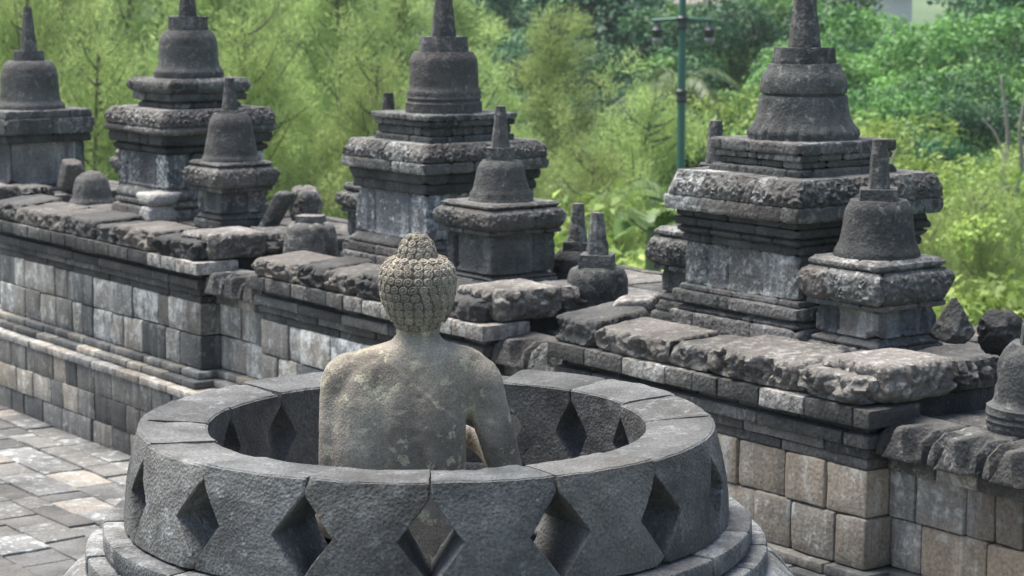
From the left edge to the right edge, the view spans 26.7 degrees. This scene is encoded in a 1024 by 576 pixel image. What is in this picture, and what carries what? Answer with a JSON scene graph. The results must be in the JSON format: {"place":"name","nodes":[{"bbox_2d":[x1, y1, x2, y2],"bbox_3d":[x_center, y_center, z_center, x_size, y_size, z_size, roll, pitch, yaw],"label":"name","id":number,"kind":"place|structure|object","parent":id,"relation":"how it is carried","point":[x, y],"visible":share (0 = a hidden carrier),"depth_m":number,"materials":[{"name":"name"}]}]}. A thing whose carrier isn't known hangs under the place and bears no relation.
{"place":"outdoors","nodes":[
{"label":"outdoors","id":0,"kind":"place"},
{"bbox_2d":[0,405,129,575],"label":"paving","id":1,"kind":"structure","parent":0,"point":[62,494],"depth_m":13.02,"materials":[{"name":"stone"}]},
{"bbox_2d":[64,369,793,575],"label":"perforated stupa","id":2,"kind":"object","parent":1,"relation":"on","point":[611,477],"visible":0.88,"depth_m":6.28,"materials":[{"name":"grey stone"}]},
{"bbox_2d":[315,232,539,562],"bbox_3d":[-0.300,0.330,7.018,0.796,1.056,0.534,0,8,0],"label":"buddha statue","id":3,"kind":"object","parent":2,"relation":"on","point":[417,391],"visible":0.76,"depth_m":6.80,"materials":[{"name":"stone"}]},
{"bbox_2d":[10,0,972,98],"bbox_3d":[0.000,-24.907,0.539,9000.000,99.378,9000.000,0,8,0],"label":"ground","id":4,"kind":"structure","parent":0,"point":[922,10],"depth_m":537.83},
{"bbox_2d":[0,0,113,166],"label":"feathery tree","id":5,"kind":"object","parent":4,"relation":"on","point":[8,22],"visible":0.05,"depth_m":46.23,"materials":[{"name":"green plant"}]},
{"bbox_2d":[0,0,138,161],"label":"feathery tree","id":6,"kind":"object","parent":4,"relation":"on","point":[47,41],"depth_m":89.89,"materials":[{"name":"green plant"}]},
{"bbox_2d":[0,0,140,173],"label":"feathery tree","id":7,"kind":"object","parent":4,"relation":"on","point":[85,19],"visible":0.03,"depth_m":56.86,"materials":[{"name":"green plant"}]},
{"bbox_2d":[50,0,161,180],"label":"feathery tree","id":8,"kind":"object","parent":4,"relation":"on","point":[113,83],"visible":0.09,"depth_m":44.08,"materials":[{"name":"green plant"}]},
{"bbox_2d":[59,0,157,74],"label":"feathery tree","id":9,"kind":"object","parent":4,"relation":"on","point":[118,24],"depth_m":108.64,"materials":[{"name":"green plant"}]},
{"bbox_2d":[58,0,228,180],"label":"feathery tree","id":10,"kind":"object","parent":4,"relation":"on","point":[128,24],"visible":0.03,"depth_m":68.80,"materials":[{"name":"green plant"}]},
{"bbox_2d":[65,0,276,163],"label":"feathery tree","id":11,"kind":"object","parent":4,"relation":"on","point":[160,15],"depth_m":85.02,"materials":[{"name":"green plant"}]},
{"bbox_2d":[135,0,324,209],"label":"feathery tree","id":12,"kind":"object","parent":4,"relation":"on","point":[214,4],"visible":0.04,"depth_m":59.48,"materials":[{"name":"green plant"}]},
{"bbox_2d":[198,0,329,154],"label":"feathery tree","id":13,"kind":"object","parent":4,"relation":"on","point":[258,41],"depth_m":96.66,"materials":[{"name":"green plant"}]},
{"bbox_2d":[206,0,356,215],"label":"feathery tree","id":14,"kind":"object","parent":4,"relation":"on","point":[264,77],"visible":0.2,"depth_m":46.02,"materials":[{"name":"green plant"}]},
{"bbox_2d":[204,0,393,189],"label":"feathery tree","id":15,"kind":"object","parent":4,"relation":"on","point":[296,43],"visible":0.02,"depth_m":72.58,"materials":[{"name":"green plant"}]},
{"bbox_2d":[211,0,424,151],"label":"feathery tree","id":16,"kind":"object","parent":4,"relation":"on","point":[319,38],"depth_m":105.81,"materials":[{"name":"green plant"}]},
{"bbox_2d":[270,2,409,219],"bbox_3d":[-3.237,1.314,45.654,6.238,14.766,5.099,-1,8,-8],"label":"feathery tree","id":17,"kind":"object","parent":4,"relation":"on","point":[325,145],"visible":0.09,"depth_m":45.23,"materials":[{"name":"green plant"}]},
{"bbox_2d":[267,0,430,210],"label":"feathery tree","id":18,"kind":"object","parent":4,"relation":"on","point":[314,20],"visible":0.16,"depth_m":61.15,"materials":[{"name":"green plant"}]},
{"bbox_2d":[293,0,481,133],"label":"feathery tree","id":19,"kind":"object","parent":4,"relation":"on","point":[367,28],"depth_m":94.42,"materials":[{"name":"green plant"}]},
{"bbox_2d":[302,0,494,180],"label":"feathery tree","id":20,"kind":"object","parent":4,"relation":"on","point":[405,7],"visible":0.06,"depth_m":65.24,"materials":[{"name":"green plant"}]},
{"bbox_2d":[350,0,543,94],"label":"dark tree","id":21,"kind":"object","parent":4,"relation":"on","point":[507,5],"visible":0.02,"depth_m":113.28,"materials":[{"name":"green plant"}]},
{"bbox_2d":[385,0,520,127],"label":"feathery tree","id":22,"kind":"object","parent":4,"relation":"on","point":[472,32],"visible":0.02,"depth_m":77.34,"materials":[{"name":"green plant"}]},
{"bbox_2d":[395,7,581,245],"bbox_3d":[-0.439,0.704,52.651,7.835,15.067,6.404,5,10,34],"label":"feathery tree","id":23,"kind":"object","parent":4,"relation":"on","point":[495,80],"visible":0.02,"depth_m":51.41,"materials":[{"name":"green plant"}]},
{"bbox_2d":[511,114,567,246],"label":"feathery tree","id":24,"kind":"object","parent":4,"relation":"on","point":[539,179],"visible":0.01,"depth_m":44.32,"materials":[{"name":"green plant"}]},
{"bbox_2d":[455,0,635,100],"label":"dark tree","id":25,"kind":"object","parent":4,"relation":"on","point":[513,22],"visible":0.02,"depth_m":115.27,"materials":[{"name":"green plant"}]},
{"bbox_2d":[484,42,647,169],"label":"dark tree","id":26,"kind":"object","parent":4,"relation":"on","point":[590,67],"visible":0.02,"depth_m":94.24,"materials":[{"name":"green plant"}]},
{"bbox_2d":[491,0,659,242],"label":"feathery tree","id":27,"kind":"object","parent":4,"relation":"on","point":[549,97],"visible":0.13,"depth_m":57.34,"materials":[{"name":"green plant"}]},
{"bbox_2d":[477,0,678,125],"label":"dark tree","id":28,"kind":"object","parent":4,"relation":"on","point":[604,11],"visible":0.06,"depth_m":105.07,"materials":[{"name":"green plant"}]},
{"bbox_2d":[536,96,647,261],"bbox_3d":[1.004,2.311,42.718,5.541,12.178,4.529,4,9,26],"label":"feathery tree","id":29,"kind":"object","parent":4,"relation":"on","point":[584,179],"visible":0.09,"depth_m":42.26,"materials":[{"name":"green plant"}]},
{"bbox_2d":[534,176,673,247],"bbox_3d":[1.959,3.208,46.617,5.336,11.275,5.611,-7,11,-42],"label":"palm tree","id":30,"kind":"object","parent":4,"relation":"on","point":[656,186],"visible":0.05,"depth_m":45.80,"materials":[{"name":"green plant"}]},
{"bbox_2d":[519,79,691,202],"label":"dark tree","id":31,"kind":"object","parent":4,"relation":"on","point":[621,93],"visible":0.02,"depth_m":86.28,"materials":[{"name":"green plant"}]},
{"bbox_2d":[554,229,663,271],"bbox_3d":[0.562,3.236,36.742,9.932,8.957,10.498,-1,8,-6],"label":"leafy bush","id":32,"kind":"object","parent":4,"relation":"on","point":[640,258],"depth_m":34.91,"materials":[{"name":"green plant"}]},
{"bbox_2d":[552,179,675,266],"bbox_3d":[2.658,3.191,38.904,11.130,10.037,11.763,-1,8,-9],"label":"leafy bush","id":33,"kind":"object","parent":4,"relation":"on","point":[593,205],"visible":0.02,"depth_m":39.21,"materials":[{"name":"green plant"}]},
{"bbox_2d":[492,3,746,129],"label":"dark tree","id":34,"kind":"object","parent":4,"relation":"on","point":[666,48],"visible":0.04,"depth_m":101.06,"materials":[{"name":"green plant"}]},
{"bbox_2d":[585,151,659,263],"bbox_3d":[2.479,2.724,40.804,4.199,10.767,3.432,7,11,40],"label":"feathery tree","id":35,"kind":"object","parent":4,"relation":"on","point":[620,241],"visible":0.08,"depth_m":39.96,"materials":[{"name":"green plant"}]},
{"bbox_2d":[534,44,716,247],"bbox_3d":[2.355,1.327,50.586,6.384,14.137,7.810,-2,8,-17],"label":"feathery tree","id":36,"kind":"object","parent":4,"relation":"on","point":[644,143],"visible":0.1,"depth_m":49.44,"materials":[{"name":"green plant"}]},
{"bbox_2d":[518,36,770,125],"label":"broadleaf tree","id":37,"kind":"object","parent":4,"relation":"on","point":[730,61],"visible":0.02,"depth_m":102.30,"materials":[{"name":"green plant"}]},
{"bbox_2d":[613,206,677,271],"bbox_3d":[1.543,0.508,24.431,0.874,2.952,0.656,5,9,30],"label":"banana plant","id":38,"kind":"object","parent":4,"relation":"on","point":[649,223],"visible":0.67,"depth_m":24.11,"materials":[{"name":"green plant"}]},
{"bbox_2d":[560,94,746,246],"bbox_3d":[5.285,1.683,54.642,8.306,13.162,8.591,-5,9,-29],"label":"pale green tree","id":39,"kind":"object","parent":4,"relation":"on","point":[709,106],"visible":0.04,"depth_m":56.09,"materials":[{"name":"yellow plant"}]},
{"bbox_2d":[565,83,759,191],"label":"broadleaf tree","id":40,"kind":"object","parent":4,"relation":"on","point":[727,97],"visible":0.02,"depth_m":71.12,"materials":[{"name":"green plant"}]},
{"bbox_2d":[586,66,748,159],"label":"palm tree","id":41,"kind":"object","parent":4,"relation":"on","point":[691,80],"visible":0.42,"depth_m":73.37,"materials":[{"name":"green plant"}]},
{"bbox_2d":[651,0,714,168],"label":"lamp post","id":42,"kind":"object","parent":4,"relation":"on","point":[682,19],"visible":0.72,"depth_m":39.73,"materials":[{"name":"metal"}]},
{"bbox_2d":[554,0,881,167],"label":"dark tree","id":43,"kind":"object","parent":4,"relation":"on","point":[726,25],"visible":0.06,"depth_m":91.16,"materials":[{"name":"green plant"}]},
{"bbox_2d":[607,0,910,92],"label":"broadleaf tree","id":44,"kind":"object","parent":4,"relation":"on","point":[780,8],"visible":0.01,"depth_m":99.75,"materials":[{"name":"green plant"}]},
{"bbox_2d":[699,0,1023,165],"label":"broadleaf tree","id":45,"kind":"object","parent":4,"relation":"on","point":[938,36],"visible":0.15,"depth_m":81.79,"materials":[{"name":"green plant"}]},
{"bbox_2d":[717,84,1023,266],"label":"pale green tree","id":46,"kind":"object","parent":4,"relation":"on","point":[745,118],"visible":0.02,"depth_m":55.07,"materials":[{"name":"green plant"}]},
{"bbox_2d":[723,62,1020,168],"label":"broadleaf tree","id":47,"kind":"object","parent":4,"relation":"on","point":[889,104],"visible":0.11,"depth_m":72.06,"materials":[{"name":"green plant"}]},
{"bbox_2d":[847,0,911,61],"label":"village house","id":48,"kind":"structure","parent":4,"relation":"on","point":[899,8],"depth_m":338.94,"materials":[{"name":"paint"}]},
{"bbox_2d":[742,31,1023,167],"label":"broadleaf tree","id":49,"kind":"object","parent":4,"relation":"on","point":[1011,71],"visible":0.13,"depth_m":76.15,"materials":[{"name":"green plant"}]},
{"bbox_2d":[850,107,1023,273],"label":"pale green tree","id":50,"kind":"object","parent":4,"relation":"on","point":[939,167],"visible":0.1,"depth_m":58.01,"materials":[{"name":"green plant"}]},
{"bbox_2d":[852,114,1023,224],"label":"dark tree","id":51,"kind":"object","parent":4,"relation":"on","point":[936,146],"visible":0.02,"depth_m":65.28,"materials":[{"name":"green plant"}]},
{"bbox_2d":[918,197,976,319],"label":"feathery tree","id":52,"kind":"object","parent":4,"relation":"on","point":[922,248],"depth_m":40.58,"materials":[{"name":"green plant"}]},
{"bbox_2d":[890,148,1010,252],"bbox_3d":[8.946,2.622,46.825,3.412,12.041,0.311,0,8,0],"label":"bare tree","id":53,"kind":"object","parent":4,"relation":"on","point":[1005,189],"visible":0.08,"depth_m":46.07,"materials":[{"name":"brown plant"}]},
{"bbox_2d":[901,0,1023,74],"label":"dark tree","id":54,"kind":"object","parent":4,"relation":"on","point":[1005,2],"depth_m":89.82,"materials":[{"name":"green plant"}]},
{"bbox_2d":[918,92,1023,182],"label":"dark tree","id":55,"kind":"object","parent":4,"relation":"on","point":[972,123],"visible":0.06,"depth_m":69.79,"materials":[{"name":"green plant"}]},
{"bbox_2d":[920,153,1023,309],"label":"pale green tree","id":56,"kind":"object","parent":4,"relation":"on","point":[982,224],"visible":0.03,"depth_m":44.59,"materials":[{"name":"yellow plant"}]},
{"bbox_2d":[923,180,1023,311],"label":"pale green tree","id":57,"kind":"object","parent":4,"relation":"on","point":[1020,207],"visible":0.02,"depth_m":46.62,"materials":[{"name":"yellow plant"}]},
{"bbox_2d":[925,143,1023,312],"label":"feathery tree","id":58,"kind":"object","parent":4,"relation":"on","point":[987,248],"visible":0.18,"depth_m":43.98,"materials":[{"name":"green plant"}]},
{"bbox_2d":[933,268,1023,325],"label":"leafy bush","id":59,"kind":"object","parent":4,"relation":"on","point":[1015,298],"visible":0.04,"depth_m":31.42,"materials":[{"name":"green plant"}]},
{"bbox_2d":[933,272,1023,324],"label":"leafy bush","id":60,"kind":"object","parent":4,"relation":"on","point":[1003,299],"depth_m":33.03,"materials":[{"name":"green plant"}]},
{"bbox_2d":[934,289,1023,325],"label":"leafy bush","id":61,"kind":"object","parent":4,"relation":"on","point":[979,306],"visible":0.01,"depth_m":30.35,"materials":[{"name":"green plant"}]},
{"bbox_2d":[943,224,1023,282],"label":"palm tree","id":62,"kind":"object","parent":4,"relation":"on","point":[995,256],"depth_m":51.25,"materials":[{"name":"green plant"}]},
{"bbox_2d":[981,75,1023,278],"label":"bare tree","id":63,"kind":"object","parent":4,"relation":"on","point":[1020,146],"visible":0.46,"depth_m":51.98,"materials":[{"name":"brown plant"}]},
{"bbox_2d":[670,0,747,21],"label":"village house","id":64,"kind":"structure","parent":0,"point":[692,1],"depth_m":333.75,"materials":[{"name":"paint"}]},
{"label":"terrace","id":65,"kind":"structure","parent":0,"visible":0},
{"bbox_2d":[0,180,1023,575],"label":"balustrade wall","id":66,"kind":"structure","parent":65,"relation":"on","point":[116,328],"depth_m":10.80,"materials":[{"name":"stone"}]},
{"bbox_2d":[0,7,94,185],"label":"stupa pinnacle","id":67,"kind":"object","parent":66,"relation":"on","point":[45,131],"visible":0.84,"depth_m":17.46,"materials":[{"name":"stone"}]},
{"bbox_2d":[57,159,83,192],"bbox_3d":[-3.492,-0.889,17.110,0.173,0.274,0.211,-6,10,-36],"label":"fallen stone","id":68,"kind":"object","parent":66,"relation":"on","point":[71,170],"visible":0.83,"depth_m":17.05,"materials":[{"name":"grey stone"}]},
{"bbox_2d":[69,171,114,205],"bbox_3d":[-3.247,-0.727,16.686,0.350,0.361,0.354,-6,10,-36],"label":"bell stupa","id":69,"kind":"object","parent":66,"relation":"on","point":[91,187],"visible":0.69,"depth_m":16.57,"materials":[{"name":"stone"}]},
{"bbox_2d":[109,149,120,200],"bbox_3d":[-2.674,-0.937,16.002,0.490,1.005,0.489,-6,10,-36],"label":"pinnacle","id":70,"kind":"object","parent":66,"relation":"on","point":[113,161],"visible":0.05,"depth_m":15.99,"materials":[{"name":"stone"}]},
{"bbox_2d":[139,205,177,221],"bbox_3d":[-2.462,-0.521,15.043,0.244,0.121,0.206,-6,10,-36],"label":"fallen stone","id":71,"kind":"object","parent":66,"relation":"on","point":[156,213],"visible":0.77,"depth_m":14.95,"materials":[{"name":"grey stone"}]},
{"bbox_2d":[136,190,182,205],"bbox_3d":[-2.444,-0.628,15.040,0.281,0.094,0.255,-6,10,-35],"label":"fallen stone","id":72,"kind":"object","parent":71,"relation":"on","point":[157,198],"visible":1,"depth_m":14.94,"materials":[{"name":"grey stone"}]},
{"bbox_2d":[104,0,276,221],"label":"stupa pinnacle","id":73,"kind":"object","parent":66,"relation":"on","point":[158,132],"visible":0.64,"depth_m":15.23,"materials":[{"name":"stone"}]},
{"bbox_2d":[182,78,280,227],"bbox_3d":[-1.907,-0.915,14.646,0.513,1.016,0.512,-6,10,-36],"label":"pinnacle","id":74,"kind":"object","parent":66,"relation":"on","point":[231,177],"visible":0.98,"depth_m":14.52,"materials":[{"name":"stone"}]},
{"bbox_2d":[259,191,293,226],"bbox_3d":[-1.573,-0.516,14.445,0.196,0.277,0.205,4,9,25],"label":"fallen stone","id":75,"kind":"object","parent":66,"relation":"on","point":[278,207],"visible":0.87,"depth_m":14.39,"materials":[{"name":"grey stone"}]},
{"bbox_2d":[283,214,338,256],"bbox_3d":[-1.263,-0.285,13.582,0.349,0.351,0.348,-6,10,-36],"label":"bell stupa","id":76,"kind":"object","parent":66,"relation":"on","point":[316,233],"visible":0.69,"depth_m":13.46,"materials":[{"name":"stone"}]},
{"bbox_2d":[289,185,322,220],"bbox_3d":[-1.395,-0.552,14.655,0.205,0.290,0.251,-5,10,-33],"label":"fallen stone","id":77,"kind":"object","parent":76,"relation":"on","point":[307,199],"visible":0.76,"depth_m":14.57,"materials":[{"name":"grey stone"}]},
{"bbox_2d":[334,92,394,256],"bbox_3d":[-0.758,-0.628,13.294,0.510,1.148,0.511,-6,10,-36],"label":"pinnacle","id":78,"kind":"object","parent":66,"relation":"on","point":[346,199],"visible":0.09,"depth_m":13.27,"materials":[{"name":"stone"}]},
{"bbox_2d":[341,0,548,264],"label":"stupa pinnacle","id":79,"kind":"object","parent":66,"relation":"on","point":[415,163],"visible":0.71,"depth_m":12.53,"materials":[{"name":"stone"}]},
{"bbox_2d":[432,106,566,282],"bbox_3d":[-0.063,-0.512,11.898,0.564,0.982,0.564,-6,10,-36],"label":"pinnacle","id":80,"kind":"object","parent":66,"relation":"on","point":[500,222],"visible":0.97,"depth_m":11.78,"materials":[{"name":"stone"}]},
{"bbox_2d":[551,203,587,279],"bbox_3d":[0.366,-0.218,12.081,0.330,0.514,0.333,-6,10,-36],"label":"bell stupa","id":81,"kind":"object","parent":66,"relation":"on","point":[566,257],"visible":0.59,"depth_m":12.02,"materials":[{"name":"stone"}]},
{"bbox_2d":[567,212,627,309],"bbox_3d":[0.445,-0.123,11.328,0.336,0.550,0.329,-6,10,-36],"label":"bell stupa","id":82,"kind":"object","parent":66,"relation":"on","point":[597,275],"visible":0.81,"depth_m":11.23,"materials":[{"name":"stone"}]},
{"bbox_2d":[613,293,659,309],"bbox_3d":[0.604,0.071,10.486,0.202,0.081,0.161,3,8,19],"label":"fallen stone","id":83,"kind":"object","parent":66,"relation":"on","point":[648,301],"visible":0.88,"depth_m":10.43,"materials":[{"name":"grey stone"}]},
{"bbox_2d":[645,120,722,320],"bbox_3d":[1.020,-0.281,10.892,0.521,1.128,0.520,-6,10,-36],"label":"pinnacle","id":84,"kind":"object","parent":66,"relation":"on","point":[665,250],"visible":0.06,"depth_m":10.86,"materials":[{"name":"stone"}]},
{"bbox_2d":[663,0,943,341],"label":"stupa pinnacle","id":85,"kind":"object","parent":66,"relation":"on","point":[760,206],"visible":0.77,"depth_m":10.05,"materials":[{"name":"stone"}]},
{"bbox_2d":[796,138,955,352],"bbox_3d":[1.627,-0.182,9.615,0.521,0.965,0.521,-6,10,-36],"label":"pinnacle","id":86,"kind":"object","parent":66,"relation":"on","point":[875,279],"visible":0.96,"depth_m":9.49,"materials":[{"name":"stone"}]},
{"bbox_2d":[928,297,974,343],"bbox_3d":[1.920,0.139,9.424,0.155,0.202,0.195,-7,10,-39],"label":"fallen stone","id":87,"kind":"object","parent":66,"relation":"on","point":[953,324],"visible":1,"depth_m":9.38,"materials":[{"name":"grey stone"}]},
{"bbox_2d":[977,309,1022,356],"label":"fallen stone","id":88,"kind":"object","parent":66,"relation":"on","point":[998,331],"visible":0.8,"depth_m":9.44,"materials":[{"name":"grey stone"}]},
{"bbox_2d":[985,322,1023,438],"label":"bell stupa","id":89,"kind":"object","parent":66,"relation":"on","point":[1004,410],"visible":0.99,"depth_m":8.49,"materials":[{"name":"stone"}]}
]}

